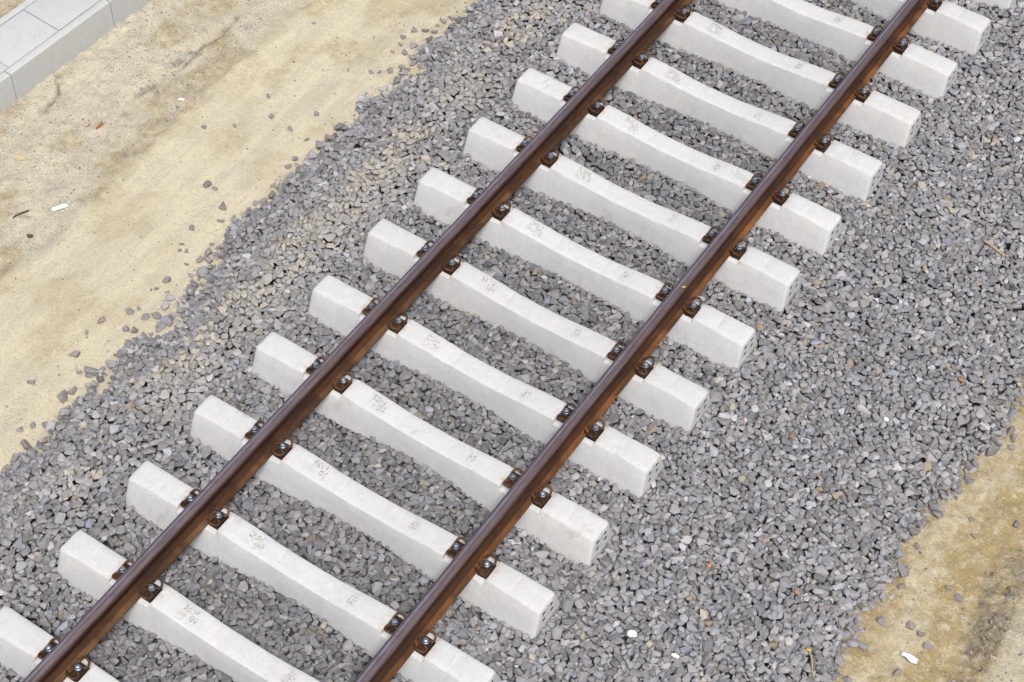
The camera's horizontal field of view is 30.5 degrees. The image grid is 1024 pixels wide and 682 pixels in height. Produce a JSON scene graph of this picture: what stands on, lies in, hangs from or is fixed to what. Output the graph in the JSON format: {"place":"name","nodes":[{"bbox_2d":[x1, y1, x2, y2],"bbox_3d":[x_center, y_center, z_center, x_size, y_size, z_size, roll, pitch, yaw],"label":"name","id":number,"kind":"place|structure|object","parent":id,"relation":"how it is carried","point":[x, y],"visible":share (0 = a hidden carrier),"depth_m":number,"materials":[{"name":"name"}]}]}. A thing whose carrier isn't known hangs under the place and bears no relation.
{"place":"outdoors","nodes":[
{"label":"outdoors","id":0,"kind":"place"},
{"bbox_2d":[0,0,1023,681],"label":"ground","id":1,"kind":"structure","parent":0,"point":[82,268],"depth_m":13.33,"materials":[{"name":"sand"}]},
{"bbox_2d":[0,63,7,73],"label":"paving slab","id":2,"kind":"structure","parent":1,"relation":"on","point":[3,68],"depth_m":13.77,"materials":[{"name":"concrete"}]},
{"bbox_2d":[0,72,15,111],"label":"kerb stone","id":3,"kind":"object","parent":1,"relation":"on","point":[7,96],"visible":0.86,"depth_m":13.78,"materials":[{"name":"concrete"}]},
{"bbox_2d":[10,453,18,464],"bbox_3d":[-3.146,0.749,11.871,0.044,0.045,0.081,14,52,10],"label":"loose stone","id":4,"kind":"object","parent":1,"relation":"on","point":[15,458],"visible":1,"depth_m":11.86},
{"bbox_2d":[0,0,35,26],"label":"edging stone","id":5,"kind":"object","parent":1,"relation":"on","point":[14,12],"visible":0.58,"depth_m":14.15,"materials":[{"name":"concrete"}]},
{"bbox_2d":[17,153,24,159],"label":"yellow pebble","id":6,"kind":"object","parent":1,"relation":"on","point":[20,157],"visible":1,"depth_m":13.54,"materials":[{"name":"stone"}]},
{"bbox_2d":[20,439,31,449],"bbox_3d":[-3.092,0.665,11.941,0.056,0.049,0.080,-36,60,-26],"label":"loose stone","id":7,"kind":"object","parent":1,"relation":"on","point":[25,444],"visible":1,"depth_m":11.93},
{"bbox_2d":[0,10,57,67],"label":"paving slab","id":8,"kind":"structure","parent":1,"relation":"on","point":[23,33],"depth_m":13.99,"materials":[{"name":"concrete"}]},
{"bbox_2d":[5,0,113,98],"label":"kerb stone","id":9,"kind":"object","parent":1,"relation":"on","point":[58,50],"visible":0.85,"depth_m":14.06,"materials":[{"name":"concrete"}]},
{"bbox_2d":[51,203,68,210],"bbox_3d":[-3.187,-0.943,13.252,0.124,0.010,0.037,-20,54,-17],"label":"plastic strip","id":10,"kind":"object","parent":1,"relation":"on","point":[65,205],"visible":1,"depth_m":13.25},
{"bbox_2d":[24,0,100,30],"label":"paving slab","id":11,"kind":"structure","parent":1,"relation":"on","point":[58,15],"depth_m":14.18,"materials":[{"name":"concrete"}]},
{"bbox_2d":[57,390,67,402],"bbox_3d":[-2.908,0.361,12.194,0.064,0.054,0.084,38,66,22],"label":"loose stone","id":12,"kind":"object","parent":1,"relation":"on","point":[62,396],"visible":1,"depth_m":12.18,"materials":[{"name":"stone"}]},
{"bbox_2d":[67,386,76,394],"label":"loose stone","id":13,"kind":"object","parent":1,"relation":"on","point":[72,390],"visible":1,"depth_m":12.22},
{"bbox_2d":[68,350,79,356],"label":"loose stone","id":14,"kind":"object","parent":1,"relation":"on","point":[75,353],"visible":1,"depth_m":12.41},
{"bbox_2d":[84,366,98,376],"bbox_3d":[-2.755,0.203,12.327,0.104,0.067,0.087,5,48,-5],"label":"loose stone","id":15,"kind":"object","parent":1,"relation":"on","point":[93,372],"visible":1,"depth_m":12.30,"materials":[{"name":"stone"}]},
{"bbox_2d":[122,325,129,331],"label":"loose stone","id":16,"kind":"object","parent":1,"relation":"on","point":[126,328],"visible":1,"depth_m":12.56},
{"bbox_2d":[106,0,151,26],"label":"kerb stone","id":17,"kind":"object","parent":1,"relation":"on","point":[122,10],"visible":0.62,"depth_m":14.44,"materials":[{"name":"concrete"}]},
{"bbox_2d":[125,308,133,314],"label":"loose stone","id":18,"kind":"object","parent":1,"relation":"on","point":[129,311],"visible":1,"depth_m":12.65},
{"bbox_2d":[141,313,148,319],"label":"loose stone","id":19,"kind":"object","parent":1,"relation":"on","point":[145,316],"visible":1,"depth_m":12.63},
{"bbox_2d":[151,312,160,318],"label":"loose stone","id":20,"kind":"object","parent":1,"relation":"on","point":[156,315],"visible":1,"depth_m":12.64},
{"bbox_2d":[162,276,170,282],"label":"loose stone","id":21,"kind":"object","parent":1,"relation":"on","point":[166,279],"visible":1,"depth_m":12.86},
{"bbox_2d":[203,180,211,187],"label":"loose stone","id":22,"kind":"object","parent":1,"relation":"on","point":[207,183],"visible":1,"depth_m":13.40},
{"bbox_2d":[205,247,211,255],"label":"loose stone","id":23,"kind":"object","parent":1,"relation":"on","point":[208,251],"visible":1,"depth_m":12.98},
{"bbox_2d":[219,201,226,209],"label":"loose stone","id":24,"kind":"object","parent":1,"relation":"on","point":[222,206],"visible":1,"depth_m":13.27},
{"bbox_2d":[410,42,417,48],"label":"loose stone","id":25,"kind":"object","parent":1,"relation":"on","point":[413,45],"visible":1,"depth_m":14.35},
{"bbox_2d":[0,0,1023,681],"bbox_3d":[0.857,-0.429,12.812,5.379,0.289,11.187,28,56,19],"label":"ballast gravel","id":26,"kind":"structure","parent":1,"relation":"on","point":[224,298],"depth_m":12.11,"materials":[{"name":"gravel"}]},
{"bbox_2d":[0,606,119,681],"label":"concrete sleeper","id":27,"kind":"object","parent":26,"relation":"on","point":[24,641],"visible":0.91,"depth_m":10.66,"materials":[{"name":"concrete"}]},
{"bbox_2d":[37,637,59,659],"bbox_3d":[-2.598,1.747,10.595,0.098,0.082,0.157,27,55,19],"label":"rail clamp","id":28,"kind":"object","parent":27,"relation":"attached to","point":[48,648],"visible":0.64,"depth_m":10.59,"materials":[{"name":"metal"}]},
{"bbox_2d":[65,656,89,681],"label":"rail clamp","id":29,"kind":"object","parent":27,"relation":"attached to","point":[78,672],"visible":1,"depth_m":10.52,"materials":[{"name":"metal"}]},
{"bbox_2d":[57,530,319,681],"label":"concrete sleeper","id":30,"kind":"object","parent":26,"relation":"on","point":[89,565],"visible":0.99,"depth_m":10.81,"materials":[{"name":"concrete"}]},
{"bbox_2d":[112,560,133,580],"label":"rail clamp","id":31,"kind":"object","parent":30,"relation":"attached to","point":[118,574],"visible":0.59,"depth_m":10.92,"materials":[{"name":"metal"}]},
{"bbox_2d":[139,577,162,602],"bbox_3d":[-2.090,1.432,10.866,0.098,0.082,0.157,29,56,20],"label":"rail clamp","id":32,"kind":"object","parent":30,"relation":"attached to","point":[151,592],"visible":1,"depth_m":10.85,"materials":[{"name":"metal"}]},
{"bbox_2d":[125,461,501,681],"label":"concrete sleeper","id":33,"kind":"object","parent":26,"relation":"on","point":[156,494],"visible":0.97,"depth_m":11.02,"materials":[{"name":"concrete"}]},
{"bbox_2d":[180,488,200,507],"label":"rail clamp","id":34,"kind":"object","parent":33,"relation":"attached to","point":[191,496],"visible":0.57,"depth_m":11.25,"materials":[{"name":"metal"}]},
{"bbox_2d":[207,505,229,529],"bbox_3d":[-1.753,1.042,11.190,0.098,0.082,0.157,28,56,20],"label":"rail clamp","id":35,"kind":"object","parent":33,"relation":"attached to","point":[218,520],"visible":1,"depth_m":11.18,"materials":[{"name":"metal"}]},
{"bbox_2d":[384,612,405,633],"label":"rail clamp","id":36,"kind":"object","parent":33,"relation":"attached to","point":[391,627],"visible":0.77,"depth_m":10.74,"materials":[{"name":"metal"}]},
{"bbox_2d":[413,630,436,656],"bbox_3d":[-0.499,1.710,10.687,0.098,0.082,0.157,29,56,20],"label":"rail clamp","id":37,"kind":"object","parent":33,"relation":"attached to","point":[425,646],"visible":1,"depth_m":10.68,"materials":[{"name":"metal"}]},
{"bbox_2d":[190,395,560,638],"bbox_3d":[-0.868,1.016,11.397,2.600,0.230,0.316,28,56,19],"label":"concrete sleeper","id":38,"kind":"object","parent":26,"relation":"on","point":[514,598],"visible":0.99,"depth_m":11.31,"materials":[{"name":"concrete"}]},
{"bbox_2d":[245,420,263,438],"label":"rail clamp","id":39,"kind":"object","parent":38,"relation":"attached to","point":[256,427],"visible":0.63,"depth_m":11.57,"materials":[{"name":"metal"}]},
{"bbox_2d":[271,436,292,460],"bbox_3d":[-1.412,0.648,11.519,0.098,0.082,0.157,29,56,20],"label":"rail clamp","id":40,"kind":"object","parent":38,"relation":"attached to","point":[282,451],"visible":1,"depth_m":11.51,"materials":[{"name":"metal"}]},
{"bbox_2d":[446,537,466,558],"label":"rail clamp","id":41,"kind":"object","parent":38,"relation":"attached to","point":[455,549],"visible":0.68,"depth_m":11.07,"materials":[{"name":"metal"}]},
{"bbox_2d":[475,554,496,578],"bbox_3d":[-0.157,1.314,11.018,0.098,0.082,0.157,27,55,19],"label":"rail clamp","id":42,"kind":"object","parent":38,"relation":"attached to","point":[486,569],"visible":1,"depth_m":11.01,"materials":[{"name":"metal"}]},
{"bbox_2d":[251,332,613,567],"bbox_3d":[-0.531,0.627,11.721,2.599,0.230,0.316,28,56,20],"label":"concrete sleeper","id":43,"kind":"object","parent":26,"relation":"on","point":[558,523],"visible":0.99,"depth_m":11.63,"materials":[{"name":"concrete"}]},
{"bbox_2d":[306,356,324,374],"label":"rail clamp","id":44,"kind":"object","parent":43,"relation":"attached to","point":[314,366],"visible":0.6,"depth_m":11.90,"materials":[{"name":"metal"}]},
{"bbox_2d":[332,371,352,394],"bbox_3d":[-1.072,0.255,11.847,0.098,0.082,0.157,29,56,20],"label":"rail clamp","id":45,"kind":"object","parent":43,"relation":"attached to","point":[342,385],"visible":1,"depth_m":11.84,"materials":[{"name":"metal"}]},
{"bbox_2d":[503,468,522,488],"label":"rail clamp","id":46,"kind":"object","parent":43,"relation":"attached to","point":[511,480],"visible":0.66,"depth_m":11.40,"materials":[{"name":"metal"}]},
{"bbox_2d":[531,484,552,508],"bbox_3d":[0.175,0.930,11.338,0.098,0.082,0.157,28,56,20],"label":"rail clamp","id":47,"kind":"object","parent":43,"relation":"attached to","point":[541,500],"visible":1,"depth_m":11.33,"materials":[{"name":"metal"}]},
{"bbox_2d":[307,275,664,497],"bbox_3d":[-0.201,0.244,12.041,2.599,0.230,0.316,28,56,20],"label":"concrete sleeper","id":48,"kind":"object","parent":26,"relation":"on","point":[621,460],"visible":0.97,"depth_m":11.95,"materials":[{"name":"concrete"}]},
{"bbox_2d":[362,298,379,314],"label":"rail clamp","id":49,"kind":"object","parent":48,"relation":"attached to","point":[369,307],"visible":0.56,"depth_m":12.22,"materials":[{"name":"metal"}]},
{"bbox_2d":[387,312,407,333],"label":"rail clamp","id":50,"kind":"object","parent":48,"relation":"attached to","point":[397,325],"visible":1,"depth_m":12.15,"materials":[{"name":"metal"}]},
{"bbox_2d":[557,403,575,422],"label":"rail clamp","id":51,"kind":"object","parent":48,"relation":"attached to","point":[564,414],"visible":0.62,"depth_m":11.72,"materials":[{"name":"metal"}]},
{"bbox_2d":[584,418,604,441],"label":"rail clamp","id":52,"kind":"object","parent":48,"relation":"attached to","point":[594,433],"visible":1,"depth_m":11.65,"materials":[{"name":"metal"}]},
{"bbox_2d":[363,219,711,436],"bbox_3d":[0.134,-0.143,12.364,2.599,0.230,0.316,28,56,20],"label":"concrete sleeper","id":53,"kind":"object","parent":26,"relation":"on","point":[660,392],"visible":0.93,"depth_m":12.28,"materials":[{"name":"concrete"}]},
{"bbox_2d":[416,240,433,257],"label":"rail clamp","id":54,"kind":"object","parent":53,"relation":"attached to","point":[423,250],"visible":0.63,"depth_m":12.54,"materials":[{"name":"metal"}]},
{"bbox_2d":[441,254,461,275],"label":"rail clamp","id":55,"kind":"object","parent":53,"relation":"attached to","point":[451,267],"visible":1,"depth_m":12.48,"materials":[{"name":"metal"}]},
{"bbox_2d":[607,341,625,360],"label":"rail clamp","id":56,"kind":"object","parent":53,"relation":"attached to","point":[615,352],"visible":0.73,"depth_m":12.04,"materials":[{"name":"metal"}]},
{"bbox_2d":[634,356,654,378],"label":"rail clamp","id":57,"kind":"object","parent":53,"relation":"attached to","point":[644,370],"visible":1,"depth_m":11.97,"materials":[{"name":"metal"}]},
{"bbox_2d":[413,167,757,371],"bbox_3d":[0.466,-0.527,12.684,2.599,0.230,0.316,28,56,20],"label":"concrete sleeper","id":58,"kind":"object","parent":26,"relation":"on","point":[713,335],"visible":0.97,"depth_m":12.60,"materials":[{"name":"concrete"}]},
{"bbox_2d":[467,188,483,203],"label":"rail clamp","id":59,"kind":"object","parent":58,"relation":"attached to","point":[474,196],"visible":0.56,"depth_m":12.86,"materials":[{"name":"metal"}]},
{"bbox_2d":[491,201,510,220],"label":"rail clamp","id":60,"kind":"object","parent":58,"relation":"attached to","point":[501,212],"visible":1,"depth_m":12.79,"materials":[{"name":"metal"}]},
{"bbox_2d":[656,283,673,300],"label":"rail clamp","id":61,"kind":"object","parent":58,"relation":"attached to","point":[663,293],"visible":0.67,"depth_m":12.36,"materials":[{"name":"metal"}]},
{"bbox_2d":[682,297,701,318],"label":"rail clamp","id":62,"kind":"object","parent":58,"relation":"attached to","point":[692,309],"visible":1,"depth_m":12.29,"materials":[{"name":"metal"}]},
{"bbox_2d":[627,630,636,636],"bbox_3d":[0.702,1.706,10.947,0.062,0.024,0.051,-13,53,-12],"label":"paper scrap","id":63,"kind":"object","parent":26,"relation":"on","point":[631,633],"visible":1,"depth_m":10.95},
{"bbox_2d":[462,117,801,311],"bbox_3d":[0.806,-0.920,13.012,2.599,0.230,0.316,28,55,19],"label":"concrete sleeper","id":64,"kind":"object","parent":26,"relation":"on","point":[762,277],"visible":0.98,"depth_m":12.93,"materials":[{"name":"concrete"}]},
{"bbox_2d":[22,0,691,681],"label":"rail","id":65,"kind":"object","parent":64,"relation":"on","point":[156,558],"visible":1,"depth_m":11.84,"materials":[{"name":"metal"}]},
{"bbox_2d":[516,136,532,151],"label":"rail clamp","id":66,"kind":"object","parent":64,"relation":"attached to","point":[523,144],"visible":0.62,"depth_m":13.19,"materials":[{"name":"metal"}]},
{"bbox_2d":[540,148,559,167],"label":"rail clamp","id":67,"kind":"object","parent":64,"relation":"attached to","point":[550,159],"visible":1,"depth_m":13.12,"materials":[{"name":"metal"}]},
{"bbox_2d":[354,0,932,681],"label":"rail","id":68,"kind":"object","parent":64,"relation":"on","point":[458,572],"visible":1,"depth_m":11.88,"materials":[{"name":"metal"}]},
{"bbox_2d":[703,226,719,243],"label":"rail clamp","id":69,"kind":"object","parent":64,"relation":"attached to","point":[708,238],"visible":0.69,"depth_m":12.69,"materials":[{"name":"metal"}]},
{"bbox_2d":[729,239,747,259],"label":"rail clamp","id":70,"kind":"object","parent":64,"relation":"attached to","point":[738,251],"visible":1,"depth_m":12.62,"materials":[{"name":"metal"}]},
{"bbox_2d":[511,68,841,257],"bbox_3d":[1.144,-1.311,13.338,2.599,0.230,0.316,28,56,20],"label":"concrete sleeper","id":71,"kind":"object","parent":26,"relation":"on","point":[807,224],"visible":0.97,"depth_m":13.26,"materials":[{"name":"concrete"}]},
{"bbox_2d":[564,86,579,101],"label":"rail clamp","id":72,"kind":"object","parent":71,"relation":"attached to","point":[570,94],"visible":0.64,"depth_m":13.52,"materials":[{"name":"metal"}]},
{"bbox_2d":[587,98,605,117],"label":"rail clamp","id":73,"kind":"object","parent":71,"relation":"attached to","point":[597,109],"visible":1,"depth_m":13.45,"materials":[{"name":"metal"}]},
{"bbox_2d":[746,173,762,190],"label":"rail clamp","id":74,"kind":"object","parent":71,"relation":"attached to","point":[753,183],"visible":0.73,"depth_m":13.01,"materials":[{"name":"metal"}]},
{"bbox_2d":[772,186,790,205],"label":"rail clamp","id":75,"kind":"object","parent":71,"relation":"attached to","point":[781,197],"visible":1,"depth_m":12.94,"materials":[{"name":"metal"}]},
{"bbox_2d":[556,22,882,202],"bbox_3d":[1.485,-1.705,13.667,2.599,0.230,0.316,28,55,19],"label":"concrete sleeper","id":76,"kind":"object","parent":26,"relation":"on","point":[846,170],"visible":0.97,"depth_m":13.59,"materials":[{"name":"concrete"}]},
{"bbox_2d":[608,39,623,53],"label":"rail clamp","id":77,"kind":"object","parent":76,"relation":"attached to","point":[616,45],"visible":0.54,"depth_m":13.84,"materials":[{"name":"metal"}]},
{"bbox_2d":[632,51,649,69],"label":"rail clamp","id":78,"kind":"object","parent":76,"relation":"attached to","point":[641,61],"visible":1,"depth_m":13.78,"materials":[{"name":"metal"}]},
{"bbox_2d":[789,121,805,137],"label":"rail clamp","id":79,"kind":"object","parent":76,"relation":"attached to","point":[794,132],"visible":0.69,"depth_m":13.35,"materials":[{"name":"metal"}]},
{"bbox_2d":[814,133,831,152],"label":"rail clamp","id":80,"kind":"object","parent":76,"relation":"attached to","point":[823,145],"visible":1,"depth_m":13.28,"materials":[{"name":"metal"}]},
{"bbox_2d":[599,0,920,148],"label":"concrete sleeper","id":81,"kind":"object","parent":26,"relation":"on","point":[877,115],"visible":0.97,"depth_m":13.89,"materials":[{"name":"concrete"}]},
{"bbox_2d":[651,0,661,8],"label":"rail clamp","id":82,"kind":"object","parent":81,"relation":"attached to","point":[655,3],"visible":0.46,"depth_m":14.16,"materials":[{"name":"metal"}]},
{"bbox_2d":[674,5,691,22],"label":"rail clamp","id":83,"kind":"object","parent":81,"relation":"attached to","point":[683,15],"visible":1,"depth_m":14.10,"materials":[{"name":"metal"}]},
{"bbox_2d":[829,72,844,88],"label":"rail clamp","id":84,"kind":"object","parent":81,"relation":"attached to","point":[835,82],"visible":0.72,"depth_m":13.67,"materials":[{"name":"metal"}]},
{"bbox_2d":[854,84,871,102],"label":"rail clamp","id":85,"kind":"object","parent":81,"relation":"attached to","point":[863,95],"visible":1,"depth_m":13.61,"materials":[{"name":"metal"}]},
{"bbox_2d":[788,454,796,461],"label":"white stone","id":86,"kind":"object","parent":26,"relation":"on","point":[792,458],"visible":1,"depth_m":11.75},
{"bbox_2d":[806,648,814,679],"bbox_3d":[1.742,1.868,10.914,0.027,0.094,0.169,-10,52,-10],"label":"dry stalk","id":87,"kind":"object","parent":26,"relation":"on","point":[808,649],"visible":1,"depth_m":10.90,"materials":[{"name":"plant"}]},
{"bbox_2d":[707,0,957,101],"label":"concrete sleeper","id":88,"kind":"object","parent":26,"relation":"on","point":[922,69],"visible":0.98,"depth_m":14.10,"materials":[{"name":"concrete"}]},
{"bbox_2d":[868,25,883,40],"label":"rail clamp","id":89,"kind":"object","parent":88,"relation":"attached to","point":[873,35],"visible":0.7,"depth_m":14.01,"materials":[{"name":"metal"}]},
{"bbox_2d":[892,36,908,54],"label":"rail clamp","id":90,"kind":"object","parent":88,"relation":"attached to","point":[901,47],"visible":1,"depth_m":13.94,"materials":[{"name":"metal"}]},
{"bbox_2d":[851,0,990,56],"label":"concrete sleeper","id":91,"kind":"object","parent":26,"relation":"on","point":[953,25],"visible":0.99,"depth_m":14.23,"materials":[{"name":"concrete"}]},
{"bbox_2d":[926,0,942,11],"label":"rail clamp","id":92,"kind":"object","parent":91,"relation":"attached to","point":[934,5],"visible":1,"depth_m":14.24,"materials":[{"name":"metal"}]},
{"bbox_2d":[983,239,1004,256],"bbox_3d":[3.313,-0.639,12.918,0.019,0.029,0.190,-31,58,-24],"label":"wood splinter","id":93,"kind":"object","parent":26,"relation":"on","point":[994,247],"visible":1,"depth_m":12.91,"materials":[{"name":"wood"}]},
{"bbox_2d":[976,0,1016,11],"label":"concrete sleeper","id":94,"kind":"object","parent":26,"relation":"on","point":[1004,4],"visible":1,"depth_m":14.53,"materials":[{"name":"concrete"}]},
{"bbox_2d":[0,0,1023,681],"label":"grit","id":95,"kind":"object","parent":1,"relation":"on","point":[992,658],"visible":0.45,"depth_m":11.63,"materials":[{"name":"stone"}]},
{"bbox_2d":[841,675,852,681],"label":"loose stone","id":96,"kind":"object","parent":1,"relation":"on","point":[847,678],"visible":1,"depth_m":11.01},
{"bbox_2d":[858,641,868,651],"bbox_3d":[2.084,1.813,11.164,0.068,0.040,0.048,36,59,24],"label":"loose stone","id":97,"kind":"object","parent":1,"relation":"on","point":[863,646],"visible":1,"depth_m":11.15,"materials":[{"name":"stone"}]},
{"bbox_2d":[876,616,885,625],"bbox_3d":[2.211,1.679,11.256,0.048,0.040,0.062,0,50,-8],"label":"loose stone","id":98,"kind":"object","parent":1,"relation":"on","point":[881,620],"visible":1,"depth_m":11.25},
{"bbox_2d":[893,668,901,675],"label":"loose stone","id":99,"kind":"object","parent":1,"relation":"on","point":[898,671],"visible":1,"depth_m":11.03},
{"bbox_2d":[897,583,905,589],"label":"loose stone","id":100,"kind":"object","parent":1,"relation":"on","point":[901,586],"visible":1,"depth_m":11.42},
{"bbox_2d":[897,565,909,576],"bbox_3d":[2.398,1.408,11.489,0.073,0.060,0.099,-10,52,-10],"label":"loose stone","id":101,"kind":"object","parent":1,"relation":"on","point":[904,572],"visible":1,"depth_m":11.47,"materials":[{"name":"stone"}]},
{"bbox_2d":[900,651,918,663],"bbox_3d":[2.346,1.873,11.107,0.112,0.032,0.046,26,55,18],"label":"plastic piece","id":102,"kind":"object","parent":1,"relation":"on","point":[911,658],"visible":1,"depth_m":11.10,"materials":[{"name":"plastic"}]},
{"bbox_2d":[906,621,915,630],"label":"loose stone","id":103,"kind":"object","parent":1,"relation":"on","point":[910,625],"visible":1,"depth_m":11.25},
{"bbox_2d":[923,642,933,649],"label":"loose stone","id":104,"kind":"object","parent":1,"relation":"on","point":[926,645],"visible":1,"depth_m":11.16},
{"bbox_2d":[953,593,962,602],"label":"loose stone","id":105,"kind":"object","parent":1,"relation":"on","point":[958,597],"visible":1,"depth_m":11.39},
{"bbox_2d":[986,446,999,455],"bbox_3d":[3.090,0.709,12.068,0.097,0.062,0.065,6,51,-4],"label":"loose stone","id":106,"kind":"object","parent":1,"relation":"on","point":[991,451],"visible":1,"depth_m":12.06,"materials":[{"name":"stone"}]},
{"bbox_2d":[1006,426,1015,433],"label":"loose stone","id":107,"kind":"object","parent":1,"relation":"on","point":[1011,429],"visible":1,"depth_m":12.19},
{"bbox_2d":[1011,433,1016,442],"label":"loose stone","id":108,"kind":"object","parent":1,"relation":"on","point":[1013,437],"visible":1,"depth_m":12.14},
{"bbox_2d":[1012,520,1019,527],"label":"loose stone","id":109,"kind":"object","parent":1,"relation":"on","point":[1016,523],"visible":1,"depth_m":11.71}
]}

